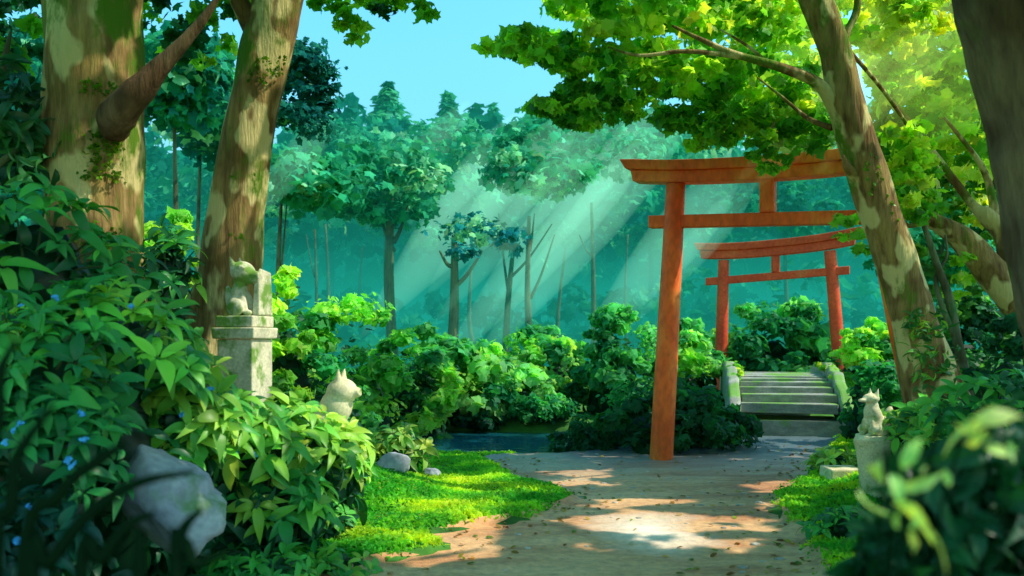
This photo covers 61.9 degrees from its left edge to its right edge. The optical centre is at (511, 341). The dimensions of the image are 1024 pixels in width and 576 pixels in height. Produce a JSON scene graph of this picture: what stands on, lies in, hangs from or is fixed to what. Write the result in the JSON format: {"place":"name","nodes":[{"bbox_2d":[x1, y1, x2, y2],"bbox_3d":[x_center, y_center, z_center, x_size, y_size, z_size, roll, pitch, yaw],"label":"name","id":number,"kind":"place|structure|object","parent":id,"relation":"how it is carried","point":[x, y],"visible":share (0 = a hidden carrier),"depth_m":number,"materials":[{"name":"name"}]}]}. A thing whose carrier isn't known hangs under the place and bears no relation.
{"place":"outdoors","nodes":[
{"label":"outdoors","id":0,"kind":"place"},
{"bbox_2d":[0,0,970,153],"label":"sky","id":1,"kind":"structure","parent":0,"point":[423,60],"materials":[{"name":"blue"}]},
{"bbox_2d":[422,431,568,452],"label":"water","id":2,"kind":"structure","parent":0,"point":[517,442],"depth_m":13.07,"materials":[{"name":"teal liquid"}]},
{"bbox_2d":[294,436,838,575],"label":"path","id":3,"kind":"structure","parent":0,"point":[654,536],"depth_m":6.88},
{"bbox_2d":[334,442,815,575],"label":"leaf litter","id":4,"kind":"object","parent":3,"relation":"on","point":[460,555],"visible":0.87,"depth_m":6.94,"materials":[{"name":"brown plant"}]},
{"bbox_2d":[487,453,802,572],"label":"pebbles","id":5,"kind":"object","parent":3,"relation":"on","point":[747,567],"visible":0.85,"depth_m":7.54,"materials":[{"name":"stone"}]},
{"bbox_2d":[620,149,898,460],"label":"torii gate","id":6,"kind":"structure","parent":3,"relation":"on","point":[675,176],"depth_m":10.66,"materials":[{"name":"paint"}]},
{"bbox_2d":[720,361,853,436],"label":"arched bridge","id":7,"kind":"structure","parent":3,"relation":"on","point":[782,403],"depth_m":13.79,"materials":[{"name":"stone"}]},
{"bbox_2d":[313,359,1022,567],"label":"forest floor","id":8,"kind":"structure","parent":0,"point":[512,425],"depth_m":8.85,"materials":[{"name":"green plant"}]},
{"bbox_2d":[0,6,43,224],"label":"forest tree","id":9,"kind":"object","parent":8,"relation":"on","point":[37,65],"visible":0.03,"depth_m":25.43,"materials":[{"name":"green plant"}]},
{"bbox_2d":[0,31,60,196],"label":"sapling","id":10,"kind":"object","parent":8,"relation":"on","point":[22,141],"visible":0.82,"depth_m":5.97,"materials":[{"name":"green plant"}]},
{"bbox_2d":[0,477,102,575],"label":"leafy shrub","id":11,"kind":"object","parent":8,"relation":"on","point":[53,527],"visible":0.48,"depth_m":3.60,"materials":[{"name":"green plant"}]},
{"bbox_2d":[0,171,140,333],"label":"leafy shrub","id":12,"kind":"object","parent":8,"relation":"on","point":[34,259],"visible":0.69,"depth_m":4.88,"materials":[{"name":"green plant"}]},
{"bbox_2d":[0,376,142,575],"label":"leafy shrub","id":13,"kind":"object","parent":8,"relation":"on","point":[60,448],"visible":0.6,"depth_m":3.85,"materials":[{"name":"green plant"}]},
{"bbox_2d":[0,289,146,515],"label":"leafy shrub","id":14,"kind":"object","parent":8,"relation":"on","point":[59,369],"visible":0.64,"depth_m":4.07,"materials":[{"name":"green plant"}]},
{"bbox_2d":[0,274,213,575],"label":"leafy shrub","id":15,"kind":"object","parent":8,"relation":"on","point":[156,363],"visible":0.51,"depth_m":4.58,"materials":[{"name":"green plant"}]},
{"bbox_2d":[0,340,235,575],"bbox_3d":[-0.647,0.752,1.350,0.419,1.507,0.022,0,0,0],"label":"grass clump","id":16,"kind":"object","parent":8,"relation":"on","point":[34,555],"visible":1,"depth_m":1.34,"materials":[{"name":"green plant"}]},
{"bbox_2d":[0,0,237,301],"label":"broad tree","id":17,"kind":"object","parent":8,"relation":"on","point":[101,82],"visible":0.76,"depth_m":6.11,"materials":[{"name":"brown plant"}]},
{"bbox_2d":[79,245,182,327],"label":"leafy shrub","id":18,"kind":"object","parent":8,"relation":"on","point":[153,276],"visible":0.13,"depth_m":5.59,"materials":[{"name":"green plant"}]},
{"bbox_2d":[144,205,198,301],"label":"bush","id":19,"kind":"object","parent":8,"relation":"on","point":[183,217],"visible":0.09,"depth_m":9.44,"materials":[{"name":"green plant"}]},
{"bbox_2d":[121,444,226,555],"bbox_3d":[-1.727,0.834,4.377,0.564,0.610,0.497,0,0,0],"label":"boulder","id":20,"kind":"object","parent":8,"relation":"on","point":[174,502],"visible":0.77,"depth_m":4.23,"materials":[{"name":"grey stone"}]},
{"bbox_2d":[144,212,207,330],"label":"leafy shrub","id":21,"kind":"object","parent":8,"relation":"on","point":[179,274],"visible":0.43,"depth_m":6.53,"materials":[{"name":"green plant"}]},
{"bbox_2d":[131,299,224,378],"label":"leafy shrub","id":22,"kind":"object","parent":8,"relation":"on","point":[198,343],"visible":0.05,"depth_m":5.44,"materials":[{"name":"green plant"}]},
{"bbox_2d":[144,20,236,209],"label":"forest tree","id":23,"kind":"object","parent":8,"relation":"on","point":[186,98],"visible":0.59,"depth_m":17.36,"materials":[{"name":"green plant"}]},
{"bbox_2d":[128,348,254,575],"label":"leafy shrub","id":24,"kind":"object","parent":8,"relation":"on","point":[183,412],"visible":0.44,"depth_m":4.83,"materials":[{"name":"green plant"}]},
{"bbox_2d":[147,416,261,575],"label":"leafy shrub","id":25,"kind":"object","parent":8,"relation":"on","point":[199,454],"visible":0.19,"depth_m":4.89,"materials":[{"name":"green plant"}]},
{"bbox_2d":[150,67,275,270],"bbox_3d":[-7.475,-2.850,20.904,2.899,8.336,4.534,0,0,-23],"label":"forest tree","id":26,"kind":"object","parent":8,"relation":"on","point":[194,143],"visible":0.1,"depth_m":20.92,"materials":[{"name":"green plant"}]},
{"bbox_2d":[211,315,277,416],"bbox_3d":[-2.064,0.648,6.600,0.390,1.687,0.390,0,0,14],"label":"stone pedestal","id":27,"kind":"object","parent":8,"relation":"on","point":[244,342],"visible":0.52,"depth_m":6.46,"materials":[{"name":"grey stone"}]},
{"bbox_2d":[225,257,272,315],"bbox_3d":[-2.051,-0.418,6.588,0.344,0.468,0.262,0,0,0],"label":"fox statue","id":28,"kind":"object","parent":27,"relation":"on","point":[239,300],"visible":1,"depth_m":6.52,"materials":[{"name":"stone"}]},
{"bbox_2d":[192,541,318,575],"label":"leafy shrub","id":29,"kind":"object","parent":8,"relation":"on","point":[246,563],"visible":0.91,"depth_m":4.89,"materials":[{"name":"green plant"}]},
{"bbox_2d":[208,388,313,561],"bbox_3d":[-1.802,0.979,5.442,1.039,1.356,0.698,0,0,0],"label":"leafy shrub","id":30,"kind":"object","parent":8,"relation":"on","point":[272,445],"visible":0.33,"depth_m":5.33,"materials":[{"name":"green plant"}]},
{"bbox_2d":[211,456,345,556],"bbox_3d":[-1.625,1.156,5.531,1.048,0.892,0.779,0,0,0],"label":"leafy shrub","id":31,"kind":"object","parent":8,"relation":"on","point":[294,504],"visible":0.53,"depth_m":5.38,"materials":[{"name":"green plant"}]},
{"bbox_2d":[264,180,317,304],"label":"forest tree","id":32,"kind":"object","parent":8,"relation":"on","point":[272,208],"visible":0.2,"depth_m":26.46,"materials":[{"name":"green plant"}]},
{"bbox_2d":[271,264,319,402],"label":"bush","id":33,"kind":"object","parent":8,"relation":"on","point":[288,347],"visible":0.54,"depth_m":11.19,"materials":[{"name":"green plant"}]},
{"bbox_2d":[262,37,348,269],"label":"forest tree","id":34,"kind":"object","parent":8,"relation":"on","point":[312,103],"visible":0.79,"depth_m":12.69,"materials":[{"name":"green plant"}]},
{"bbox_2d":[249,386,371,550],"bbox_3d":[-1.486,0.967,5.841,1.060,1.319,0.843,0,0,0],"label":"leafy shrub","id":35,"kind":"object","parent":8,"relation":"on","point":[316,432],"visible":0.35,"depth_m":5.76,"materials":[{"name":"green plant"}]},
{"bbox_2d":[185,0,440,386],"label":"leaning tree","id":36,"kind":"object","parent":8,"relation":"on","point":[233,228],"visible":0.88,"depth_m":7.02,"materials":[{"name":"brown plant"}]},
{"bbox_2d":[281,114,371,300],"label":"forest tree","id":37,"kind":"object","parent":8,"relation":"on","point":[350,135],"visible":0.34,"depth_m":31.53,"materials":[{"name":"green plant"}]},
{"bbox_2d":[272,348,383,428],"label":"bush","id":38,"kind":"object","parent":8,"relation":"on","point":[326,366],"visible":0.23,"depth_m":11.38,"materials":[{"name":"green plant"}]},
{"bbox_2d":[286,113,369,296],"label":"forest tree","id":39,"kind":"object","parent":8,"relation":"on","point":[331,263],"depth_m":41.90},
{"bbox_2d":[278,538,382,575],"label":"leafy shrub","id":40,"kind":"object","parent":8,"relation":"on","point":[330,559],"visible":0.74,"depth_m":5.37,"materials":[{"name":"green plant"}]},
{"bbox_2d":[268,140,394,338],"bbox_3d":[-4.572,-1.661,19.890,2.778,6.048,4.326,0,0,-26],"label":"forest tree","id":41,"kind":"object","parent":8,"relation":"on","point":[311,180],"visible":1,"depth_m":18.93,"materials":[{"name":"green plant"}]},
{"bbox_2d":[314,369,361,419],"bbox_3d":[-1.470,0.855,6.699,0.598,1.280,0.402,0,0,0],"label":"fox statue","id":42,"kind":"object","parent":8,"relation":"on","point":[343,392],"visible":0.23,"depth_m":6.58,"materials":[{"name":"stone"}]},
{"bbox_2d":[319,501,356,539],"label":"leafy shrub","id":43,"kind":"object","parent":8,"relation":"on","point":[329,530],"visible":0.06,"depth_m":6.13,"materials":[{"name":"green plant"}]},
{"bbox_2d":[320,424,372,538],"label":"leafy shrub","id":44,"kind":"object","parent":8,"relation":"on","point":[360,474],"visible":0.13,"depth_m":6.23,"materials":[{"name":"green plant"}]},
{"bbox_2d":[325,416,378,528],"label":"leafy shrub","id":45,"kind":"object","parent":8,"relation":"on","point":[359,508],"visible":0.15,"depth_m":6.45,"materials":[{"name":"green plant"}]},
{"bbox_2d":[328,118,377,333],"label":"conifer tree","id":46,"kind":"object","parent":8,"relation":"on","point":[349,272],"visible":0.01,"depth_m":51.82,"materials":[{"name":"green plant"}]},
{"bbox_2d":[290,292,437,440],"bbox_3d":[-2.538,1.547,13.338,2.814,4.678,2.136,0,0,0],"label":"bush","id":47,"kind":"object","parent":8,"relation":"on","point":[324,318],"visible":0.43,"depth_m":13.13,"materials":[{"name":"green plant"}]},
{"bbox_2d":[356,126,405,334],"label":"forest tree","id":48,"kind":"object","parent":8,"relation":"on","point":[375,135],"visible":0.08,"depth_m":33.94,"materials":[{"name":"green plant"}]},
{"bbox_2d":[319,81,444,306],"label":"conifer tree","id":49,"kind":"object","parent":8,"relation":"on","point":[385,99],"visible":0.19,"depth_m":43.63,"materials":[{"name":"green plant"}]},
{"bbox_2d":[314,130,460,355],"bbox_3d":[-3.747,-2.264,23.162,4.704,7.064,4.760,0,0,0],"label":"forest tree","id":50,"kind":"object","parent":8,"relation":"on","point":[412,172],"visible":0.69,"depth_m":22.17,"materials":[{"name":"green plant"}]},
{"bbox_2d":[205,449,572,575],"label":"grass","id":51,"kind":"structure","parent":8,"relation":"on","point":[459,498],"depth_m":7.49,"materials":[{"name":"green plant"}]},
{"bbox_2d":[345,367,433,404],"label":"bush","id":52,"kind":"object","parent":8,"relation":"on","point":[397,393],"depth_m":15.38,"materials":[{"name":"green plant"}]},
{"bbox_2d":[373,452,410,472],"bbox_3d":[-1.230,1.238,8.624,0.389,0.250,0.286,0,0,-23],"label":"rock","id":53,"kind":"object","parent":8,"relation":"on","point":[398,461],"visible":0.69,"depth_m":8.52,"materials":[{"name":"grey stone"}]},
{"bbox_2d":[364,421,438,472],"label":"leafy shrub","id":54,"kind":"object","parent":8,"relation":"on","point":[385,440],"visible":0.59,"depth_m":9.03,"materials":[{"name":"green plant"}]},
{"bbox_2d":[368,319,462,439],"bbox_3d":[-1.690,1.521,14.150,1.853,3.770,1.476,0,0,0],"label":"bush","id":55,"kind":"object","parent":8,"relation":"on","point":[440,404],"visible":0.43,"depth_m":13.96,"materials":[{"name":"green plant"}]},
{"bbox_2d":[424,468,440,475],"bbox_3d":[-0.840,1.396,9.001,0.180,0.125,0.185,0,0,0],"label":"rock","id":56,"kind":"object","parent":8,"relation":"on","point":[431,471],"visible":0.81,"depth_m":8.95,"materials":[{"name":"grey stone"}]},
{"bbox_2d":[403,112,495,343],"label":"forest tree","id":57,"kind":"object","parent":8,"relation":"on","point":[444,135],"visible":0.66,"depth_m":27.86,"materials":[{"name":"green plant"}]},
{"bbox_2d":[394,90,507,333],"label":"conifer tree","id":58,"kind":"object","parent":8,"relation":"on","point":[448,106],"visible":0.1,"depth_m":45.76,"materials":[{"name":"green plant"}]},
{"bbox_2d":[408,332,519,424],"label":"bush","id":59,"kind":"object","parent":8,"relation":"on","point":[482,362],"visible":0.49,"depth_m":14.68,"materials":[{"name":"green plant"}]},
{"bbox_2d":[420,211,532,369],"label":"forest tree","id":60,"kind":"object","parent":8,"relation":"on","point":[478,230],"visible":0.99,"depth_m":21.47,"materials":[{"name":"green plant"}]},
{"bbox_2d":[449,406,507,431],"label":"bush","id":61,"kind":"object","parent":8,"relation":"on","point":[485,422],"visible":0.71,"depth_m":14.47,"materials":[{"name":"green plant"}]},
{"bbox_2d":[424,102,555,318],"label":"conifer tree","id":62,"kind":"object","parent":8,"relation":"on","point":[493,276],"visible":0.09,"depth_m":45.76,"materials":[{"name":"green plant"}]},
{"bbox_2d":[14,92,1000,372],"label":"wood","id":63,"kind":"object","parent":8,"relation":"on","point":[418,286],"visible":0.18,"depth_m":36.81,"materials":[{"name":"green plant"}]},
{"bbox_2d":[458,117,575,351],"bbox_3d":[0.105,-2.425,23.960,3.457,7.319,4.658,0,0,0],"label":"forest tree","id":64,"kind":"object","parent":8,"relation":"on","point":[510,147],"visible":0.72,"depth_m":23.03,"materials":[{"name":"green plant"}]},
{"bbox_2d":[469,361,568,421],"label":"bush","id":65,"kind":"object","parent":8,"relation":"on","point":[530,377],"visible":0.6,"depth_m":14.77,"materials":[{"name":"green plant"}]},
{"bbox_2d":[478,151,604,326],"bbox_3d":[0.710,-2.082,23.255,3.399,6.634,3.888,0,0,0],"label":"forest tree","id":66,"kind":"object","parent":8,"relation":"on","point":[560,181],"visible":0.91,"depth_m":22.13,"materials":[{"name":"green plant"}]},
{"bbox_2d":[506,392,581,425],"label":"bush","id":67,"kind":"object","parent":8,"relation":"on","point":[551,409],"visible":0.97,"depth_m":14.44,"materials":[{"name":"green plant"}]},
{"bbox_2d":[519,157,570,316],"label":"forest tree","id":68,"kind":"object","parent":8,"relation":"on","point":[523,216],"visible":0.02,"depth_m":45.87,"materials":[{"name":"green plant"}]},
{"bbox_2d":[501,323,590,399],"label":"bush","id":69,"kind":"object","parent":8,"relation":"on","point":[543,345],"visible":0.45,"depth_m":16.14,"materials":[{"name":"green plant"}]},
{"bbox_2d":[508,192,595,320],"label":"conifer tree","id":70,"kind":"object","parent":8,"relation":"on","point":[551,289],"visible":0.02,"depth_m":47.76,"materials":[{"name":"teal plant"}]},
{"bbox_2d":[502,106,612,368],"bbox_3d":[1.452,-3.255,26.204,3.624,8.912,4.524,0,0,0],"label":"forest tree","id":71,"kind":"object","parent":8,"relation":"on","point":[529,118],"visible":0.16,"depth_m":25.95,"materials":[{"name":"green plant"}]},
{"bbox_2d":[546,420,617,452],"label":"bush","id":72,"kind":"object","parent":8,"relation":"on","point":[605,440],"visible":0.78,"depth_m":11.79,"materials":[{"name":"green plant"}]},
{"bbox_2d":[318,440,857,574],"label":"ground cover","id":73,"kind":"object","parent":8,"relation":"on","point":[426,513],"visible":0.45,"depth_m":7.71,"materials":[{"name":"green plant"}]},
{"bbox_2d":[548,121,683,342],"bbox_3d":[2.944,-2.786,24.978,4.220,8.037,4.570,0,0,0],"label":"forest tree","id":74,"kind":"object","parent":8,"relation":"on","point":[638,143],"visible":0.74,"depth_m":24.23,"materials":[{"name":"green plant"}]},
{"bbox_2d":[560,302,679,418],"bbox_3d":[1.912,1.167,15.424,2.154,3.773,1.675,0,0,0],"label":"bush","id":75,"kind":"object","parent":8,"relation":"on","point":[615,363],"visible":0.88,"depth_m":15.16,"materials":[{"name":"green plant"}]},
{"bbox_2d":[603,101,692,345],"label":"forest tree","id":76,"kind":"object","parent":8,"relation":"on","point":[678,138],"visible":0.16,"depth_m":29.95,"materials":[{"name":"green plant"}]},
{"bbox_2d":[567,372,763,454],"bbox_3d":[2.216,1.266,12.074,2.897,1.653,2.008,0,0,0],"label":"bush","id":77,"kind":"object","parent":8,"relation":"on","point":[698,425],"visible":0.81,"depth_m":11.68,"materials":[{"name":"green plant"}]},
{"bbox_2d":[592,137,747,349],"bbox_3d":[7.645,-4.936,39.903,8.955,12.675,5.381,0,0,0],"label":"forest tree","id":78,"kind":"object","parent":8,"relation":"on","point":[701,195],"visible":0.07,"depth_m":39.00,"materials":[{"name":"green plant"}]},
{"bbox_2d":[641,317,731,411],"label":"bush","id":79,"kind":"object","parent":8,"relation":"on","point":[698,356],"visible":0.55,"depth_m":15.98,"materials":[{"name":"green plant"}]},
{"bbox_2d":[471,0,970,415],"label":"leaning tree","id":80,"kind":"object","parent":8,"relation":"on","point":[893,191],"visible":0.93,"depth_m":8.68,"materials":[{"name":"green plant"}]},
{"bbox_2d":[705,295,831,396],"bbox_3d":[6.240,1.154,19.811,3.783,4.492,2.631,0,0,0],"label":"bush","id":81,"kind":"object","parent":8,"relation":"on","point":[794,322],"visible":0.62,"depth_m":19.38,"materials":[{"name":"green plant"}]},
{"bbox_2d":[694,227,861,389],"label":"torii gate","id":82,"kind":"structure","parent":8,"relation":"on","point":[776,249],"depth_m":18.94,"materials":[{"name":"red wood"}]},
{"bbox_2d":[719,179,844,347],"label":"forest tree","id":83,"kind":"object","parent":8,"relation":"on","point":[788,197],"visible":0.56,"depth_m":29.07,"materials":[{"name":"green plant"}]},
{"bbox_2d":[799,445,857,472],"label":"leafy shrub","id":84,"kind":"object","parent":8,"relation":"on","point":[824,455],"visible":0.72,"depth_m":9.26,"materials":[{"name":"green plant"}]},
{"bbox_2d":[771,433,897,569],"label":"grass","id":85,"kind":"structure","parent":8,"relation":"on","point":[790,501],"depth_m":7.52,"materials":[{"name":"green plant"}]},
{"bbox_2d":[796,501,873,541],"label":"leafy shrub","id":86,"kind":"object","parent":8,"relation":"on","point":[830,524],"visible":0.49,"depth_m":6.22,"materials":[{"name":"green plant"}]},
{"bbox_2d":[819,465,857,479],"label":"stone slab","id":87,"kind":"structure","parent":8,"relation":"on","point":[829,472],"depth_m":8.80,"materials":[{"name":"grey stone"}]},
{"bbox_2d":[678,0,1023,364],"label":"crooked tree","id":88,"kind":"object","parent":8,"relation":"on","point":[932,84],"visible":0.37,"depth_m":10.33,"materials":[{"name":"green plant"}]},
{"bbox_2d":[825,316,896,404],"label":"bush","id":89,"kind":"object","parent":8,"relation":"on","point":[862,344],"visible":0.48,"depth_m":15.11,"materials":[{"name":"green plant"}]},
{"bbox_2d":[852,502,884,535],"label":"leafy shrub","id":90,"kind":"object","parent":8,"relation":"on","point":[856,533],"depth_m":4.55,"materials":[{"name":"green plant"}]},
{"bbox_2d":[837,359,901,438],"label":"bush","id":91,"kind":"object","parent":8,"relation":"on","point":[882,378],"visible":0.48,"depth_m":12.24,"materials":[{"name":"green plant"}]},
{"bbox_2d":[853,433,893,497],"bbox_3d":[3.189,1.136,7.503,0.357,0.632,0.346,0,0,0],"label":"stone pedestal","id":92,"kind":"object","parent":8,"relation":"on","point":[869,450],"visible":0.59,"depth_m":7.40,"materials":[{"name":"grey stone"}]},
{"bbox_2d":[858,388,892,435],"bbox_3d":[3.191,0.622,7.509,0.282,0.416,0.297,0,0,30],"label":"fox statue","id":93,"kind":"object","parent":92,"relation":"on","point":[872,421],"visible":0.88,"depth_m":7.43,"materials":[{"name":"stone"}]},
{"bbox_2d":[874,393,965,466],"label":"leafy shrub","id":94,"kind":"object","parent":8,"relation":"on","point":[903,419],"visible":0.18,"depth_m":7.26,"materials":[{"name":"green plant"}]},
{"bbox_2d":[821,391,1023,575],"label":"foreground shrub","id":95,"kind":"object","parent":8,"relation":"on","point":[982,530],"visible":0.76,"depth_m":1.60,"materials":[{"name":"green plant"}]},
{"bbox_2d":[901,422,950,468],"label":"leafy shrub","id":96,"kind":"object","parent":8,"relation":"on","point":[925,435],"visible":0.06,"depth_m":6.82,"materials":[{"name":"green plant"}]},
{"bbox_2d":[862,184,995,311],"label":"forest tree","id":97,"kind":"object","parent":8,"relation":"on","point":[917,234],"visible":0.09,"depth_m":19.09,"materials":[{"name":"green plant"}]},
{"bbox_2d":[858,402,1022,575],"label":"foreground shrub","id":98,"kind":"object","parent":8,"relation":"on","point":[990,416],"visible":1,"depth_m":1.17,"materials":[{"name":"green plant"}]},
{"bbox_2d":[915,225,985,394],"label":"sapling","id":99,"kind":"object","parent":8,"relation":"on","point":[945,281],"visible":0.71,"depth_m":9.02,"materials":[{"name":"green plant"}]},
{"bbox_2d":[895,289,1022,396],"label":"bush","id":100,"kind":"object","parent":8,"relation":"on","point":[978,313],"visible":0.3,"depth_m":11.07,"materials":[{"name":"green plant"}]},
{"bbox_2d":[914,367,1023,447],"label":"leafy shrub","id":101,"kind":"object","parent":8,"relation":"on","point":[1000,387],"visible":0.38,"depth_m":6.26,"materials":[{"name":"green plant"}]},
{"bbox_2d":[951,0,1023,347],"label":"broad tree","id":102,"kind":"object","parent":8,"relation":"on","point":[991,34],"visible":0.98,"depth_m":4.93,"materials":[{"name":"brown plant"}]},
{"bbox_2d":[959,312,1023,396],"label":"bush","id":103,"kind":"object","parent":8,"relation":"on","point":[1013,349],"visible":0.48,"depth_m":8.12,"materials":[{"name":"green plant"}]}
]}

